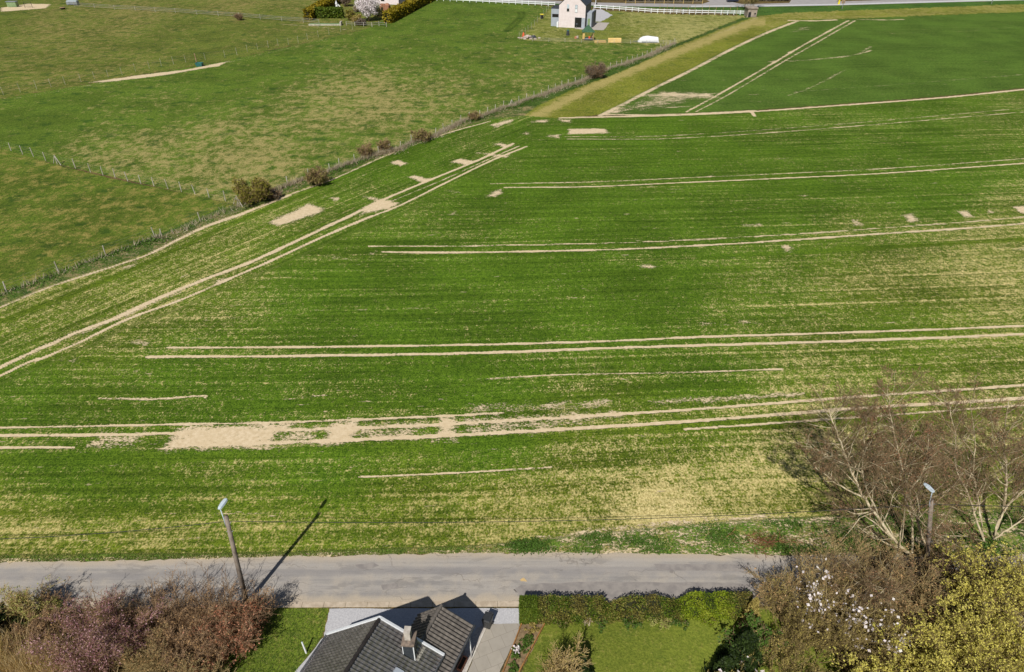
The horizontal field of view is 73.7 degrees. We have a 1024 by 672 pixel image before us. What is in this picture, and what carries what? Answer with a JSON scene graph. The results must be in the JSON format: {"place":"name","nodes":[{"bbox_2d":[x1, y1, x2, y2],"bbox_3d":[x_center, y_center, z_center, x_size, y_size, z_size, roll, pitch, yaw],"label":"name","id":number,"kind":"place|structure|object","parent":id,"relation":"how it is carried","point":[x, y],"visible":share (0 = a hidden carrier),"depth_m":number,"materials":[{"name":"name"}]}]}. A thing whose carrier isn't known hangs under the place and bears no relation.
{"place":"outdoors","nodes":[
{"label":"outdoors","id":0,"kind":"place"},
{"bbox_2d":[0,149,235,293],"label":"paddock","id":1,"kind":"structure","parent":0,"point":[51,213],"depth_m":100.06,"materials":[{"name":"green plant"}]},
{"bbox_2d":[0,0,392,98],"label":"meadow","id":2,"kind":"structure","parent":0,"point":[44,41],"depth_m":206.25,"materials":[{"name":"green plant"}]},
{"bbox_2d":[73,3,318,22],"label":"rail fence","id":3,"kind":"object","parent":2,"relation":"on","point":[198,10],"visible":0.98,"depth_m":234.36,"materials":[{"name":"wood"}]},
{"bbox_2d":[302,0,341,19],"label":"garden hedge","id":4,"kind":"object","parent":2,"relation":"on","point":[308,11],"visible":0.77,"depth_m":230.50,"materials":[{"name":"yellow plant"}]},
{"bbox_2d":[314,6,344,18],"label":"garden hedge","id":5,"kind":"object","parent":2,"relation":"on","point":[332,12],"visible":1,"depth_m":228.45,"materials":[{"name":"green plant"}]},
{"bbox_2d":[354,0,379,20],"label":"blossom tree","id":6,"kind":"object","parent":2,"relation":"on","point":[362,6],"visible":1,"depth_m":221.63,"materials":[{"name":"white plant"}]},
{"bbox_2d":[188,608,328,671],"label":"front lawn","id":7,"kind":"structure","parent":0,"point":[278,618],"depth_m":44.85,"materials":[{"name":"green plant"}]},
{"bbox_2d":[162,657,235,671],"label":"bare shrub","id":8,"kind":"object","parent":7,"relation":"on","point":[192,670],"visible":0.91,"depth_m":41.35,"materials":[{"name":"brown plant"}]},
{"bbox_2d":[178,601,248,671],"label":"bare shrub","id":9,"kind":"object","parent":7,"relation":"on","point":[211,653],"visible":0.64,"depth_m":42.83,"materials":[{"name":"brown plant"}]},
{"bbox_2d":[182,592,271,670],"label":"copper bush","id":10,"kind":"object","parent":7,"relation":"on","point":[247,637],"visible":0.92,"depth_m":43.25,"materials":[{"name":"brown plant"}]},
{"bbox_2d":[199,597,259,657],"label":"bare shrub","id":11,"kind":"object","parent":7,"relation":"on","point":[209,612],"visible":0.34,"depth_m":44.08,"materials":[{"name":"brown plant"}]},
{"bbox_2d":[0,0,662,203],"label":"pasture","id":12,"kind":"structure","parent":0,"point":[278,116],"depth_m":148.88,"materials":[{"name":"green plant"}]},
{"bbox_2d":[0,16,753,305],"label":"field bank","id":13,"kind":"structure","parent":0,"point":[524,109],"depth_m":98.93,"materials":[{"name":"green plant"}]},
{"bbox_2d":[230,175,272,205],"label":"field bush","id":14,"kind":"object","parent":13,"relation":"on","point":[259,190],"visible":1,"depth_m":101.66,"materials":[{"name":"green plant"}]},
{"bbox_2d":[0,43,674,297],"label":"brambles","id":15,"kind":"object","parent":13,"relation":"on","point":[340,169],"visible":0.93,"depth_m":113.24,"materials":[{"name":"plant"}]},
{"bbox_2d":[0,42,676,295],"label":"dead grass","id":16,"kind":"structure","parent":13,"relation":"on","point":[438,134],"depth_m":124.26,"materials":[{"name":"beige plant"}]},
{"bbox_2d":[2,40,674,291],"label":"wire fence","id":17,"kind":"object","parent":13,"relation":"on","point":[345,159],"visible":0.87,"depth_m":118.19,"materials":[{"name":"grey metal"}]},
{"bbox_2d":[584,60,607,78],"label":"field bush","id":18,"kind":"object","parent":13,"relation":"on","point":[596,70],"visible":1,"depth_m":162.74,"materials":[{"name":"brown plant"}]},
{"bbox_2d":[295,608,518,671],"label":"gravel yard","id":19,"kind":"structure","parent":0,"point":[338,618],"depth_m":46.46,"materials":[{"name":"grey gravel"}]},
{"bbox_2d":[454,626,483,671],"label":"pebble strip","id":20,"kind":"object","parent":19,"relation":"on","point":[476,636],"visible":0.66,"depth_m":44.65,"materials":[{"name":"white gravel"}]},
{"bbox_2d":[468,623,519,671],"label":"driveway","id":21,"kind":"structure","parent":0,"point":[494,647],"depth_m":44.55,"materials":[{"name":"concrete"}]},
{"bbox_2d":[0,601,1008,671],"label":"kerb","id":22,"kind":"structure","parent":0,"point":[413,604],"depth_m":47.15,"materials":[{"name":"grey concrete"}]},
{"bbox_2d":[0,90,1023,556],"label":"crop field","id":23,"kind":"structure","parent":0,"point":[500,330],"depth_m":73.76,"materials":[{"name":"green plant"}]},
{"bbox_2d":[0,552,1023,602],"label":"road","id":24,"kind":"structure","parent":0,"point":[463,576],"depth_m":49.15,"materials":[{"name":"grey asphalt"}]},
{"bbox_2d":[155,587,250,593],"bbox_3d":[-21.770,17.908,48.080,7.000,0.001,0.532,0,35,0],"label":"road patch","id":25,"kind":"object","parent":24,"relation":"on","point":[199,589],"visible":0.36,"depth_m":48.06,"materials":[{"name":"grey asphalt"}]},
{"bbox_2d":[513,581,765,598],"bbox_3d":[9.016,17.906,48.081,17.844,0.001,1.465,0,35,0],"label":"road patch","id":26,"kind":"object","parent":24,"relation":"on","point":[615,590],"visible":0.67,"depth_m":48.20,"materials":[{"name":"grey asphalt"}]},
{"bbox_2d":[654,564,749,570],"bbox_3d":[13.785,16.832,49.645,6.843,0.001,0.630,0,35,0],"label":"road patch","id":27,"kind":"object","parent":24,"relation":"on","point":[707,567],"visible":0.94,"depth_m":49.64,"materials":[{"name":"grey asphalt"}]},
{"bbox_2d":[0,508,1023,562],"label":"verge","id":28,"kind":"structure","parent":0,"point":[988,523],"depth_m":51.64,"materials":[{"name":"green plant"}]},
{"bbox_2d":[502,508,1023,555],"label":"weeds","id":29,"kind":"object","parent":28,"relation":"on","point":[531,546],"visible":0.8,"depth_m":51.59,"materials":[{"name":"green plant"}]},
{"bbox_2d":[729,527,802,557],"bbox_3d":[18.747,15.242,50.949,6.524,1.121,2.944,0,35,0],"label":"brush heap","id":30,"kind":"object","parent":28,"relation":"on","point":[772,544],"visible":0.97,"depth_m":51.25,"materials":[{"name":"plant"}]},
{"bbox_2d":[844,394,959,555],"bbox_3d":[27.949,9.214,49.120,7.900,13.327,6.845,14,37,19],"label":"bare tree","id":31,"kind":"object","parent":28,"relation":"on","point":[906,463],"visible":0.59,"depth_m":47.72,"materials":[{"name":"brown plant"}]},
{"bbox_2d":[913,366,1023,550],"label":"bare tree","id":32,"kind":"object","parent":28,"relation":"on","point":[954,394],"visible":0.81,"depth_m":49.62,"materials":[{"name":"brown plant"}]},
{"bbox_2d":[963,384,1023,540],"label":"bare tree","id":33,"kind":"object","parent":28,"relation":"on","point":[1016,468],"visible":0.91,"depth_m":49.87,"materials":[{"name":"brown plant"}]},
{"bbox_2d":[0,0,1023,671],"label":"ground","id":34,"kind":"structure","parent":0,"point":[652,10],"depth_m":46.97,"materials":[{"name":"green plant"}]},
{"bbox_2d":[0,606,38,670],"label":"shrub","id":35,"kind":"object","parent":34,"relation":"on","point":[1,641],"visible":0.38,"depth_m":43.55,"materials":[{"name":"plant"}]},
{"bbox_2d":[0,622,81,671],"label":"shrub","id":36,"kind":"object","parent":34,"relation":"on","point":[12,661],"visible":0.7,"depth_m":42.38,"materials":[{"name":"plant"}]},
{"bbox_2d":[21,594,65,625],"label":"privet bush","id":37,"kind":"object","parent":34,"relation":"on","point":[56,601],"visible":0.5,"depth_m":45.89,"materials":[{"name":"green plant"}]},
{"bbox_2d":[0,622,120,671],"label":"shrub","id":38,"kind":"object","parent":34,"relation":"on","point":[49,668],"visible":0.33,"depth_m":42.29,"materials":[{"name":"plant"}]},
{"bbox_2d":[17,585,172,671],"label":"purple blossom bush","id":39,"kind":"object","parent":34,"relation":"on","point":[101,639],"visible":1,"depth_m":41.91,"materials":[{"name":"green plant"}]},
{"bbox_2d":[518,594,537,624],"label":"garden hedge","id":40,"kind":"object","parent":34,"relation":"on","point":[528,608],"visible":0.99,"depth_m":45.39,"materials":[{"name":"green plant"}]},
{"bbox_2d":[765,558,915,653],"bbox_3d":[20.401,17.656,42.702,7.795,6.714,5.851,0,35,0],"label":"blossom tree","id":41,"kind":"object","parent":34,"relation":"on","point":[816,594],"visible":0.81,"depth_m":42.60,"materials":[{"name":"white plant"}]},
{"bbox_2d":[777,377,954,624],"bbox_3d":[24.980,10.669,46.521,11.449,13.996,15.627,0,35,0],"label":"bare tree","id":42,"kind":"object","parent":34,"relation":"on","point":[872,512],"visible":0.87,"depth_m":47.04,"materials":[{"name":"brown plant"}]},
{"bbox_2d":[827,645,912,671],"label":"catkin bush","id":43,"kind":"object","parent":34,"relation":"on","point":[876,664],"visible":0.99,"depth_m":40.38,"materials":[{"name":"yellow plant"}]},
{"bbox_2d":[830,530,952,617],"bbox_3d":[24.905,16.255,45.641,7.399,5.687,5.996,0,35,0],"label":"bare shrub","id":44,"kind":"object","parent":34,"relation":"on","point":[891,555],"visible":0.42,"depth_m":45.01,"materials":[{"name":"brown plant"}]},
{"bbox_2d":[872,609,965,671],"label":"catkin bush","id":45,"kind":"object","parent":34,"relation":"on","point":[916,661],"visible":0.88,"depth_m":40.81,"materials":[{"name":"yellow plant"}]},
{"bbox_2d":[909,592,1018,671],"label":"catkin bush","id":46,"kind":"object","parent":34,"relation":"on","point":[951,638],"visible":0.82,"depth_m":41.15,"materials":[{"name":"yellow plant"}]},
{"bbox_2d":[929,535,1023,625],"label":"catkin bush","id":47,"kind":"object","parent":34,"relation":"on","point":[983,591],"visible":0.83,"depth_m":43.97,"materials":[{"name":"yellow plant"}]},
{"bbox_2d":[942,596,1023,671],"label":"catkin bush","id":48,"kind":"object","parent":34,"relation":"on","point":[1009,646],"visible":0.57,"depth_m":41.28,"materials":[{"name":"yellow plant"}]},
{"bbox_2d":[966,632,1023,671],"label":"catkin bush","id":49,"kind":"object","parent":34,"relation":"on","point":[975,668],"visible":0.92,"depth_m":39.12,"materials":[{"name":"yellow plant"}]},
{"bbox_2d":[970,541,1023,628],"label":"catkin bush","id":50,"kind":"object","parent":34,"relation":"on","point":[1019,564],"visible":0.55,"depth_m":44.54,"materials":[{"name":"yellow plant"}]},
{"bbox_2d":[993,613,1023,671],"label":"catkin bush","id":51,"kind":"object","parent":34,"relation":"on","point":[1019,656],"visible":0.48,"depth_m":40.65,"materials":[{"name":"yellow plant"}]},
{"bbox_2d":[502,624,542,671],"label":"planting bed","id":52,"kind":"object","parent":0,"point":[520,661],"visible":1,"depth_m":44.66,"materials":[{"name":"soil"}]},
{"bbox_2d":[521,6,744,45],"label":"house lawn","id":53,"kind":"structure","parent":0,"point":[631,26],"depth_m":215.18,"materials":[{"name":"green plant"}]},
{"bbox_2d":[551,0,595,27],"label":"pink house","id":54,"kind":"structure","parent":53,"relation":"on","point":[570,13],"depth_m":214.62,"materials":[{"name":"paint"}]},
{"bbox_2d":[594,5,743,14],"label":"paddock fence","id":55,"kind":"object","parent":53,"relation":"on","point":[657,11],"visible":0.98,"depth_m":236.56,"materials":[{"name":"white wood"}]},
{"bbox_2d":[524,607,839,671],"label":"lawn","id":56,"kind":"structure","parent":0,"point":[618,646],"depth_m":44.62,"materials":[{"name":"green plant"}]},
{"bbox_2d":[536,632,593,671],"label":"garden tree","id":57,"kind":"object","parent":56,"relation":"on","point":[558,665],"visible":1,"depth_m":41.03,"materials":[{"name":"plant"}]},
{"bbox_2d":[536,593,615,625],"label":"garden hedge","id":58,"kind":"object","parent":56,"relation":"on","point":[577,610],"visible":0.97,"depth_m":45.57,"materials":[{"name":"green plant"}]},
{"bbox_2d":[611,592,683,623],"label":"garden hedge","id":59,"kind":"object","parent":56,"relation":"on","point":[655,605],"visible":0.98,"depth_m":45.75,"materials":[{"name":"green plant"}]},
{"bbox_2d":[676,590,735,620],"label":"garden hedge","id":60,"kind":"object","parent":56,"relation":"on","point":[696,604],"visible":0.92,"depth_m":45.85,"materials":[{"name":"green plant"}]},
{"bbox_2d":[701,655,735,671],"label":"dark conifer","id":61,"kind":"object","parent":56,"relation":"on","point":[726,663],"visible":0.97,"depth_m":41.57,"materials":[{"name":"green plant"}]},
{"bbox_2d":[715,628,765,671],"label":"dark conifer","id":62,"kind":"object","parent":56,"relation":"on","point":[748,640],"visible":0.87,"depth_m":42.12,"materials":[{"name":"green plant"}]},
{"bbox_2d":[738,596,760,630],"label":"pointed shrub","id":63,"kind":"object","parent":56,"relation":"on","point":[753,604],"visible":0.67,"depth_m":44.78,"materials":[{"name":"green plant"}]},
{"bbox_2d":[751,630,821,671],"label":"bare shrub","id":64,"kind":"object","parent":56,"relation":"on","point":[788,651],"visible":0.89,"depth_m":42.40,"materials":[{"name":"brown plant"}]},
{"bbox_2d":[777,605,835,653],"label":"bare shrub","id":65,"kind":"object","parent":56,"relation":"on","point":[813,640],"visible":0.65,"depth_m":43.25,"materials":[{"name":"brown plant"}]},
{"bbox_2d":[780,638,839,671],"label":"bare shrub","id":66,"kind":"object","parent":56,"relation":"on","point":[817,666],"visible":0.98,"depth_m":41.47,"materials":[{"name":"brown plant"}]},
{"bbox_2d":[447,0,1023,15],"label":"verge","id":67,"kind":"structure","parent":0,"point":[764,11],"depth_m":247.30,"materials":[{"name":"green plant"}]},
{"bbox_2d":[480,0,1012,6],"bbox_3d":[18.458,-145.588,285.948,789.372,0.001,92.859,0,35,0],"label":"road","id":68,"kind":"structure","parent":0,"point":[674,5],"depth_m":254.41,"materials":[{"name":"grey asphalt"}]},
{"bbox_2d":[691,0,1004,6],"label":"road edge","id":69,"kind":"object","parent":68,"relation":"on","point":[846,4],"visible":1,"depth_m":252.51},
{"bbox_2d":[525,4,1023,118],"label":"grass track","id":70,"kind":"structure","parent":0,"point":[600,97],"depth_m":181.50,"materials":[{"name":"plant"}]},
{"bbox_2d":[601,12,1023,114],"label":"young crop field","id":71,"kind":"structure","parent":0,"point":[806,63],"depth_m":174.23,"materials":[{"name":"green plant"}]},
{"label":"terrain","id":72,"kind":"structure","parent":0,"visible":0},
{"bbox_2d":[0,609,50,659],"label":"bare shrub","id":73,"kind":"object","parent":72,"relation":"on","point":[20,627],"visible":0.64,"depth_m":44.15,"materials":[{"name":"brown plant"}]},
{"bbox_2d":[0,574,65,619],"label":"willow bush","id":74,"kind":"object","parent":72,"relation":"on","point":[17,600],"visible":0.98,"depth_m":45.25,"materials":[{"name":"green plant"}]},
{"bbox_2d":[20,604,68,638],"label":"bare shrub","id":75,"kind":"object","parent":72,"relation":"on","point":[46,612],"visible":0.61,"depth_m":44.97,"materials":[{"name":"brown plant"}]},
{"bbox_2d":[33,624,88,668],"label":"bare shrub","id":76,"kind":"object","parent":72,"relation":"on","point":[52,631],"visible":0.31,"depth_m":43.71,"materials":[{"name":"brown plant"}]},
{"bbox_2d":[100,588,144,651],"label":"bare shrub","id":77,"kind":"object","parent":72,"relation":"on","point":[132,622],"visible":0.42,"depth_m":45.39,"materials":[{"name":"brown plant"}]},
{"bbox_2d":[121,579,169,625],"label":"bare shrub","id":78,"kind":"object","parent":72,"relation":"on","point":[150,594],"visible":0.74,"depth_m":45.42,"materials":[{"name":"brown plant"}]},
{"bbox_2d":[115,593,183,652],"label":"bare shrub","id":79,"kind":"object","parent":72,"relation":"on","point":[156,620],"visible":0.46,"depth_m":44.16,"materials":[{"name":"brown plant"}]},
{"bbox_2d":[109,620,193,671],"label":"bare shrub","id":80,"kind":"object","parent":72,"relation":"on","point":[131,663],"visible":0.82,"depth_m":42.10,"materials":[{"name":"brown plant"}]},
{"bbox_2d":[140,596,199,656],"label":"bare shrub","id":81,"kind":"object","parent":72,"relation":"on","point":[167,633],"visible":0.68,"depth_m":43.84,"materials":[{"name":"brown plant"}]},
{"bbox_2d":[143,562,199,617],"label":"bare shrub","id":82,"kind":"object","parent":72,"relation":"on","point":[174,589],"visible":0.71,"depth_m":45.26,"materials":[{"name":"brown plant"}]},
{"bbox_2d":[145,620,217,671],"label":"bare shrub","id":83,"kind":"object","parent":72,"relation":"on","point":[177,653],"visible":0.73,"depth_m":42.61,"materials":[{"name":"brown plant"}]},
{"bbox_2d":[169,561,220,622],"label":"bare shrub","id":84,"kind":"object","parent":72,"relation":"on","point":[206,591],"visible":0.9,"depth_m":44.77,"materials":[{"name":"brown plant"}]},
{"bbox_2d":[165,585,238,644],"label":"bare shrub","id":85,"kind":"object","parent":72,"relation":"on","point":[197,615],"visible":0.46,"depth_m":44.42,"materials":[{"name":"brown plant"}]},
{"bbox_2d":[194,566,246,613],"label":"bare shrub","id":86,"kind":"object","parent":72,"relation":"on","point":[225,599],"visible":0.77,"depth_m":45.38,"materials":[{"name":"brown plant"}]},
{"bbox_2d":[218,498,248,601],"bbox_3d":[-17.893,14.435,44.520,1.158,10.002,0.749,-22,40,-29],"label":"street lamp","id":87,"kind":"object","parent":72,"relation":"on","point":[229,531],"visible":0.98,"depth_m":43.81,"materials":[{"name":"grey metal"}]},
{"bbox_2d":[303,165,329,186],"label":"field bush","id":88,"kind":"object","parent":72,"relation":"on","point":[314,176],"visible":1,"depth_m":108.05,"materials":[{"name":"brown plant"}]},
{"bbox_2d":[300,604,475,671],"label":"bungalow","id":89,"kind":"object","parent":72,"relation":"on","point":[435,639],"visible":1,"depth_m":39.79,"materials":[{"name":"tile"}]},
{"bbox_2d":[382,0,433,23],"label":"garden hedge","id":90,"kind":"object","parent":72,"relation":"on","point":[394,13],"visible":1,"depth_m":230.42,"materials":[{"name":"yellow plant"}]},
{"bbox_2d":[725,589,753,620],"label":"garden hedge","id":91,"kind":"object","parent":72,"relation":"on","point":[742,600],"visible":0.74,"depth_m":45.74,"materials":[{"name":"green plant"}]},
{"bbox_2d":[717,609,787,660],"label":"evergreen bush","id":92,"kind":"object","parent":72,"relation":"on","point":[751,623],"visible":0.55,"depth_m":43.39,"materials":[{"name":"green plant"}]},
{"bbox_2d":[744,561,809,627],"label":"bare shrub","id":93,"kind":"object","parent":72,"relation":"on","point":[761,589],"visible":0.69,"depth_m":45.34,"materials":[{"name":"brown plant"}]},
{"bbox_2d":[759,562,839,652],"bbox_3d":[18.425,17.569,44.166,5.070,5.177,5.283,0,35,0],"label":"bare shrub","id":94,"kind":"object","parent":72,"relation":"on","point":[801,616],"visible":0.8,"depth_m":44.34,"materials":[{"name":"brown plant"}]},
{"bbox_2d":[779,529,856,638],"bbox_3d":[20.173,16.602,45.310,5.539,5.491,6.494,0,35,0],"label":"bare shrub","id":95,"kind":"object","parent":72,"relation":"on","point":[822,583],"visible":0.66,"depth_m":45.31,"materials":[{"name":"brown plant"}]},
{"bbox_2d":[784,569,874,671],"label":"bare shrub","id":96,"kind":"object","parent":72,"relation":"on","point":[834,639],"visible":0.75,"depth_m":42.73,"materials":[{"name":"brown plant"}]},
{"bbox_2d":[801,521,887,617],"bbox_3d":[22.211,15.764,45.673,5.667,6.463,6.681,21,40,28],"label":"bare shrub","id":97,"kind":"object","parent":72,"relation":"on","point":[855,558],"visible":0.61,"depth_m":45.43,"materials":[{"name":"brown plant"}]},
{"bbox_2d":[819,556,911,641],"bbox_3d":[22.859,17.191,44.843,5.713,5.032,5.899,0,35,0],"label":"bare shrub","id":98,"kind":"object","parent":72,"relation":"on","point":[871,611],"visible":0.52,"depth_m":43.90,"materials":[{"name":"brown plant"}]},
{"bbox_2d":[829,602,910,671],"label":"bare shrub","id":99,"kind":"object","parent":72,"relation":"on","point":[862,639],"visible":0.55,"depth_m":42.35,"materials":[{"name":"brown plant"}]},
{"bbox_2d":[860,549,933,610],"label":"shade shrub","id":100,"kind":"object","parent":72,"relation":"on","point":[882,559],"visible":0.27,"depth_m":46.36,"materials":[{"name":"brown plant"}]},
{"bbox_2d":[870,538,957,632],"bbox_3d":[26.252,17.053,44.938,4.996,5.157,7.087,6,35,9],"label":"bare shrub","id":101,"kind":"object","parent":72,"relation":"on","point":[906,609],"visible":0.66,"depth_m":44.12,"materials":[{"name":"brown plant"}]},
{"bbox_2d":[866,554,961,602],"bbox_3d":[27.301,16.747,46.745,5.259,3.603,3.903,0,35,0],"label":"shade shrub","id":102,"kind":"object","parent":72,"relation":"on","point":[920,561],"visible":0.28,"depth_m":46.26,"materials":[{"name":"brown plant"}]},
{"bbox_2d":[843,362,986,571],"bbox_3d":[27.883,9.620,46.888,10.100,15.235,11.555,0,35,0],"label":"bare tree","id":103,"kind":"object","parent":72,"relation":"on","point":[920,498],"visible":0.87,"depth_m":46.66,"materials":[{"name":"brown plant"}]},
{"bbox_2d":[895,585,954,634],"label":"shade shrub","id":104,"kind":"object","parent":72,"relation":"on","point":[933,606],"visible":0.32,"depth_m":45.13,"materials":[{"name":"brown plant"}]},
{"bbox_2d":[923,483,934,565],"bbox_3d":[28.889,13.657,47.672,2.694,7.768,0.764,19,39,25],"label":"street lamp","id":105,"kind":"object","parent":72,"relation":"on","point":[929,541],"visible":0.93,"depth_m":46.90,"materials":[{"name":"grey metal"}]},
{"bbox_2d":[908,537,964,572],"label":"bare shrub","id":106,"kind":"object","parent":72,"relation":"on","point":[938,550],"visible":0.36,"depth_m":49.31,"materials":[{"name":"brown plant"}]},
{"bbox_2d":[916,537,999,623],"bbox_3d":[29.890,16.665,46.011,5.123,4.575,5.609,24,41,31],"label":"shade shrub","id":107,"kind":"object","parent":72,"relation":"on","point":[947,568],"visible":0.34,"depth_m":45.84,"materials":[{"name":"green plant"}]},
{"bbox_2d":[948,540,1011,603],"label":"shade shrub","id":108,"kind":"object","parent":72,"relation":"on","point":[978,573],"visible":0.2,"depth_m":47.01,"materials":[{"name":"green plant"}]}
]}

